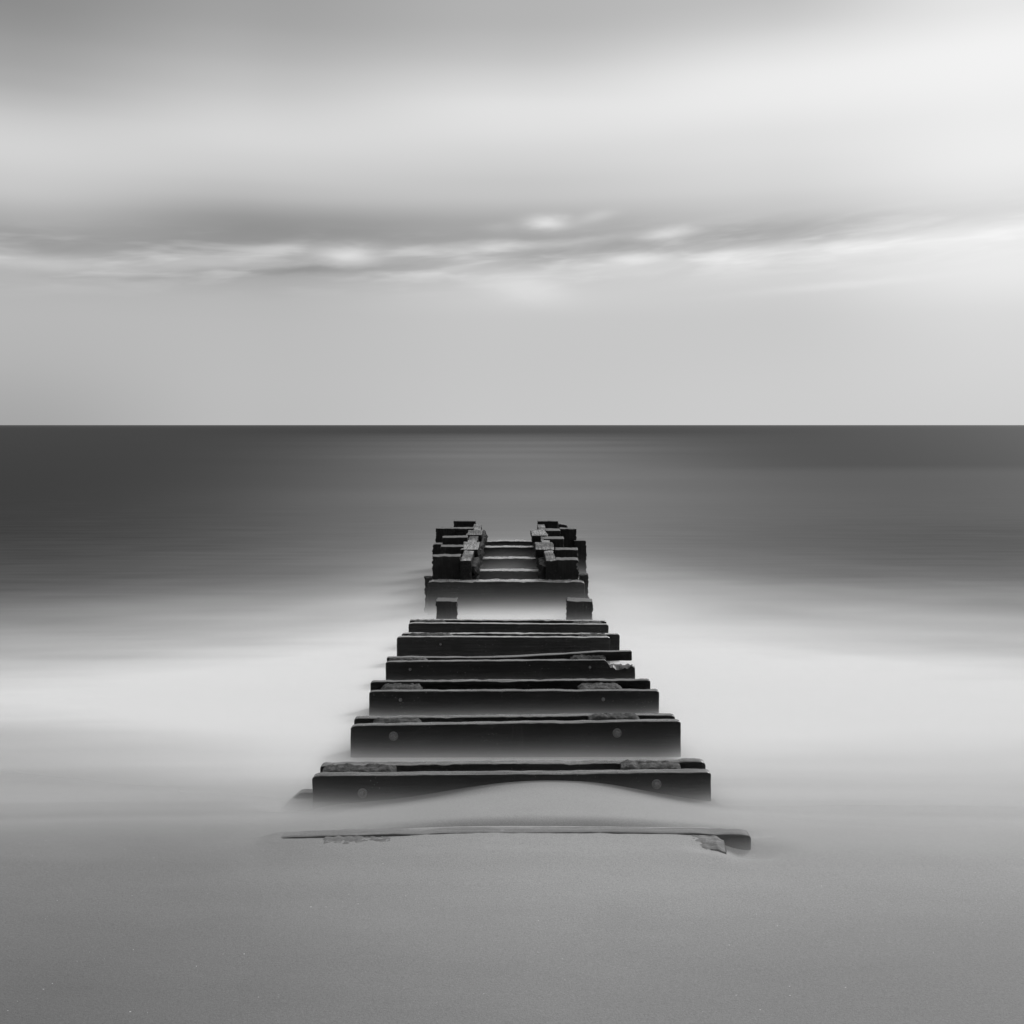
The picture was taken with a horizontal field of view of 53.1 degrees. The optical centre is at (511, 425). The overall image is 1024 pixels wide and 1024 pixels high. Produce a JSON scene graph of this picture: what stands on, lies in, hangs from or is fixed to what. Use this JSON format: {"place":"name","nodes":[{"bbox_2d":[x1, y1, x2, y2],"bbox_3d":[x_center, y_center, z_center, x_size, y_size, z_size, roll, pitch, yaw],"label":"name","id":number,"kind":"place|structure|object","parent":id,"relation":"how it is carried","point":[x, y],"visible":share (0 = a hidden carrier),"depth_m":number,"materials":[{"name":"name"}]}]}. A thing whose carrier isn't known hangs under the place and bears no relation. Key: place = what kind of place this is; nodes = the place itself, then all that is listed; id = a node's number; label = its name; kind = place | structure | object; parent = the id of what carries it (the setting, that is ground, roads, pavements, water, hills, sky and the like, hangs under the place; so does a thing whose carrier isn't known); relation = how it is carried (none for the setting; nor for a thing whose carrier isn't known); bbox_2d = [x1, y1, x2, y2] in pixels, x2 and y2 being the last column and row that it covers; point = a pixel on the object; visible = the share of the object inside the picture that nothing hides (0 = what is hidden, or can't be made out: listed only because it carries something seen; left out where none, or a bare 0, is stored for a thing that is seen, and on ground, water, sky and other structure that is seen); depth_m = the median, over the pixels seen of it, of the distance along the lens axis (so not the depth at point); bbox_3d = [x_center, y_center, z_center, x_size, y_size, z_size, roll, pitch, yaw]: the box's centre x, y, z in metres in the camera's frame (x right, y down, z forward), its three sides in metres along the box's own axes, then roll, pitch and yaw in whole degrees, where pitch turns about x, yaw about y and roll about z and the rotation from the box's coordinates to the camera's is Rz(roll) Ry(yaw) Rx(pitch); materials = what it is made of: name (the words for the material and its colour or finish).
{"place":"outdoors","nodes":[
{"label":"outdoors","id":0,"kind":"place"},
{"bbox_2d":[0,425,1023,800],"bbox_3d":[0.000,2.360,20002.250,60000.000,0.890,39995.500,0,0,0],"label":"sea","id":1,"kind":"structure","parent":0,"point":[810,611],"depth_m":17.40,"materials":[{"name":"grey liquid"}]},
{"bbox_2d":[424,573,589,614],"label":"sill beam","id":2,"kind":"structure","parent":1,"relation":"in","point":[511,597],"depth_m":14.22,"materials":[{"name":"black wood"}]},
{"bbox_2d":[460,524,487,579],"bbox_3d":[-0.621,2.219,17.050,0.357,0.674,5.307,0,0,0],"label":"waler","id":3,"kind":"object","parent":2,"relation":"on","point":[472,553],"visible":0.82,"depth_m":15.55,"materials":[{"name":"black wood"}]},
{"bbox_2d":[482,556,535,568],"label":"cross beam","id":4,"kind":"structure","parent":3,"relation":"attached to","point":[511,562],"depth_m":16.74,"materials":[{"name":"black wood"}]},
{"bbox_2d":[479,568,538,579],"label":"cross beam","id":5,"kind":"structure","parent":3,"relation":"attached to","point":[505,574],"depth_m":15.30,"materials":[{"name":"black wood"}]},
{"bbox_2d":[484,545,533,556],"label":"cross beam","id":6,"kind":"structure","parent":3,"relation":"attached to","point":[508,551],"depth_m":18.28,"materials":[{"name":"black wood"}]},
{"bbox_2d":[486,539,532,545],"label":"cross beam","id":7,"kind":"structure","parent":3,"relation":"attached to","point":[516,542],"depth_m":19.20,"materials":[{"name":"black wood"}]},
{"bbox_2d":[530,524,556,579],"bbox_3d":[0.494,2.220,17.050,0.334,0.676,5.307,0,0,0],"label":"waler","id":8,"kind":"object","parent":2,"relation":"on","point":[544,556],"visible":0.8,"depth_m":15.55,"materials":[{"name":"black wood"}]},
{"bbox_2d":[0,749,1023,1023],"bbox_3d":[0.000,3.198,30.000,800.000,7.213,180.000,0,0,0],"label":"beach","id":9,"kind":"structure","parent":0,"point":[132,903],"depth_m":3.96,"materials":[{"name":"grey sand"}]},
{"bbox_2d":[432,543,441,554],"bbox_3d":[-1.220,2.845,17.196,0.235,1.724,0.293,0,0,2],"label":"stump","id":10,"kind":"object","parent":9,"relation":"on","point":[436,549],"visible":0.06,"depth_m":17.06,"materials":[{"name":"black wood"}]},
{"bbox_2d":[432,554,460,578],"bbox_3d":[-0.928,2.778,14.597,0.454,1.858,0.290,0,0,-3],"label":"square pile","id":11,"kind":"object","parent":9,"relation":"on","point":[445,566],"visible":0.19,"depth_m":14.46,"materials":[{"name":"black wood"}]},
{"bbox_2d":[436,598,457,618],"bbox_3d":[-0.810,2.784,12.734,0.293,1.240,0.287,0,0,-2],"label":"square post","id":12,"kind":"object","parent":9,"relation":"on","point":[446,608],"visible":0.2,"depth_m":12.60,"materials":[{"name":"black wood"}]},
{"bbox_2d":[440,544,463,553],"bbox_3d":[-0.922,2.780,15.789,0.382,1.850,0.274,0,0,-2],"label":"square pile","id":13,"kind":"object","parent":9,"relation":"on","point":[450,549],"visible":0.11,"depth_m":15.66,"materials":[{"name":"black wood"}]},
{"bbox_2d":[435,527,474,542],"bbox_3d":[-1.026,2.780,18.541,0.716,1.857,0.300,0,0,3],"label":"square pile","id":14,"kind":"object","parent":9,"relation":"on","point":[449,531],"visible":0.19,"depth_m":18.41,"materials":[{"name":"black wood"}]},
{"bbox_2d":[442,535,468,544],"bbox_3d":[-0.934,2.781,17.112,0.457,1.853,0.273,-1,1,-1],"label":"square pile","id":15,"kind":"object","parent":9,"relation":"on","point":[453,540],"visible":0.09,"depth_m":16.97,"materials":[{"name":"black wood"}]},
{"bbox_2d":[453,519,475,526],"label":"square pile","id":16,"kind":"object","parent":9,"relation":"on","point":[464,523],"visible":0.12,"depth_m":19.87,"materials":[{"name":"black wood"}]},
{"bbox_2d":[397,632,619,663],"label":"wooden beam","id":17,"kind":"structure","parent":9,"relation":"on","point":[469,644],"depth_m":10.05,"materials":[{"name":"black wood"}]},
{"bbox_2d":[409,619,608,632],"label":"wooden beam","id":18,"kind":"structure","parent":9,"relation":"on","point":[504,625],"depth_m":11.20,"materials":[{"name":"black wood"}]},
{"bbox_2d":[386,650,634,679],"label":"wooden beam","id":19,"kind":"structure","parent":9,"relation":"on","point":[584,665],"depth_m":8.95,"materials":[{"name":"black wood"}]},
{"bbox_2d":[312,758,710,808],"bbox_3d":[-0.001,2.216,5.752,2.207,0.634,0.271,0,0,0],"label":"timber frame","id":20,"kind":"object","parent":9,"relation":"on","point":[335,783],"visible":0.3,"depth_m":5.65,"materials":[{"name":"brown wood"}]},
{"bbox_2d":[369,678,658,715],"bbox_3d":[0.006,2.345,7.968,2.248,0.682,0.303,0,0,0],"label":"timber frame","id":21,"kind":"object","parent":9,"relation":"on","point":[477,697],"visible":0.39,"depth_m":7.85,"materials":[{"name":"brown wood"}]},
{"bbox_2d":[350,712,680,757],"bbox_3d":[0.024,2.291,6.848,2.183,0.707,0.262,0,0,0],"label":"timber frame","id":22,"kind":"object","parent":9,"relation":"on","point":[618,734],"visible":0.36,"depth_m":6.75,"materials":[{"name":"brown wood"}]},
{"bbox_2d":[281,826,750,853],"bbox_3d":[0.004,2.120,4.720,2.221,0.468,0.219,0,0,0],"label":"timber frame","id":23,"kind":"object","parent":9,"relation":"on","point":[716,839],"visible":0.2,"depth_m":4.76,"materials":[{"name":"grey wood"}]},
{"bbox_2d":[537,520,557,528],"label":"square pile","id":24,"kind":"object","parent":9,"relation":"on","point":[550,524],"visible":0.08,"depth_m":19.98,"materials":[{"name":"black wood"}]},
{"bbox_2d":[545,528,560,536],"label":"square pile","id":25,"kind":"object","parent":9,"relation":"on","point":[551,532],"visible":0.15,"depth_m":18.20,"materials":[{"name":"black wood"}]},
{"bbox_2d":[544,536,563,556],"bbox_3d":[0.706,2.787,17.063,0.353,1.836,0.354,-1,0,2],"label":"square pile","id":26,"kind":"object","parent":9,"relation":"on","point":[557,541],"visible":0.14,"depth_m":16.89,"materials":[{"name":"black wood"}]},
{"bbox_2d":[558,523,567,528],"bbox_3d":[1.047,2.888,21.330,0.253,1.698,0.280,0,0,1],"label":"stump","id":27,"kind":"object","parent":9,"relation":"on","point":[562,525],"visible":0.05,"depth_m":21.20,"materials":[{"name":"black wood"}]},
{"bbox_2d":[555,557,578,579],"bbox_3d":[0.788,2.800,14.577,0.382,1.816,0.291,-1,1,3],"label":"square pile","id":28,"kind":"object","parent":9,"relation":"on","point":[566,567],"visible":0.18,"depth_m":14.43,"materials":[{"name":"black wood"}]},
{"bbox_2d":[555,547,578,569],"bbox_3d":[0.835,2.788,15.554,0.375,1.837,0.316,0,0,2],"label":"square pile","id":29,"kind":"object","parent":9,"relation":"on","point":[561,552],"visible":0.16,"depth_m":15.41,"materials":[{"name":"black wood"}]},
{"bbox_2d":[559,527,576,547],"bbox_3d":[1.008,2.787,18.595,0.332,1.839,0.299,1,0,1],"label":"square pile","id":30,"kind":"object","parent":9,"relation":"on","point":[569,535],"visible":0.16,"depth_m":18.46,"materials":[{"name":"black wood"}]},
{"bbox_2d":[566,597,592,619],"bbox_3d":[0.839,2.791,12.761,0.352,1.253,0.316,0,-1,3],"label":"square post","id":31,"kind":"object","parent":9,"relation":"on","point":[579,608],"visible":0.28,"depth_m":12.62,"materials":[{"name":"black wood"}]},
{"bbox_2d":[574,539,586,573],"bbox_3d":[1.235,2.887,18.475,0.237,1.638,0.332,0,-1,2],"label":"stump","id":32,"kind":"object","parent":9,"relation":"on","point":[580,544],"visible":0.2,"depth_m":18.32,"materials":[{"name":"black wood"}]},
{"bbox_2d":[0,0,1023,424],"label":"sky","id":33,"kind":"structure","parent":0,"point":[213,212],"materials":[{"name":"grey"}]}
]}

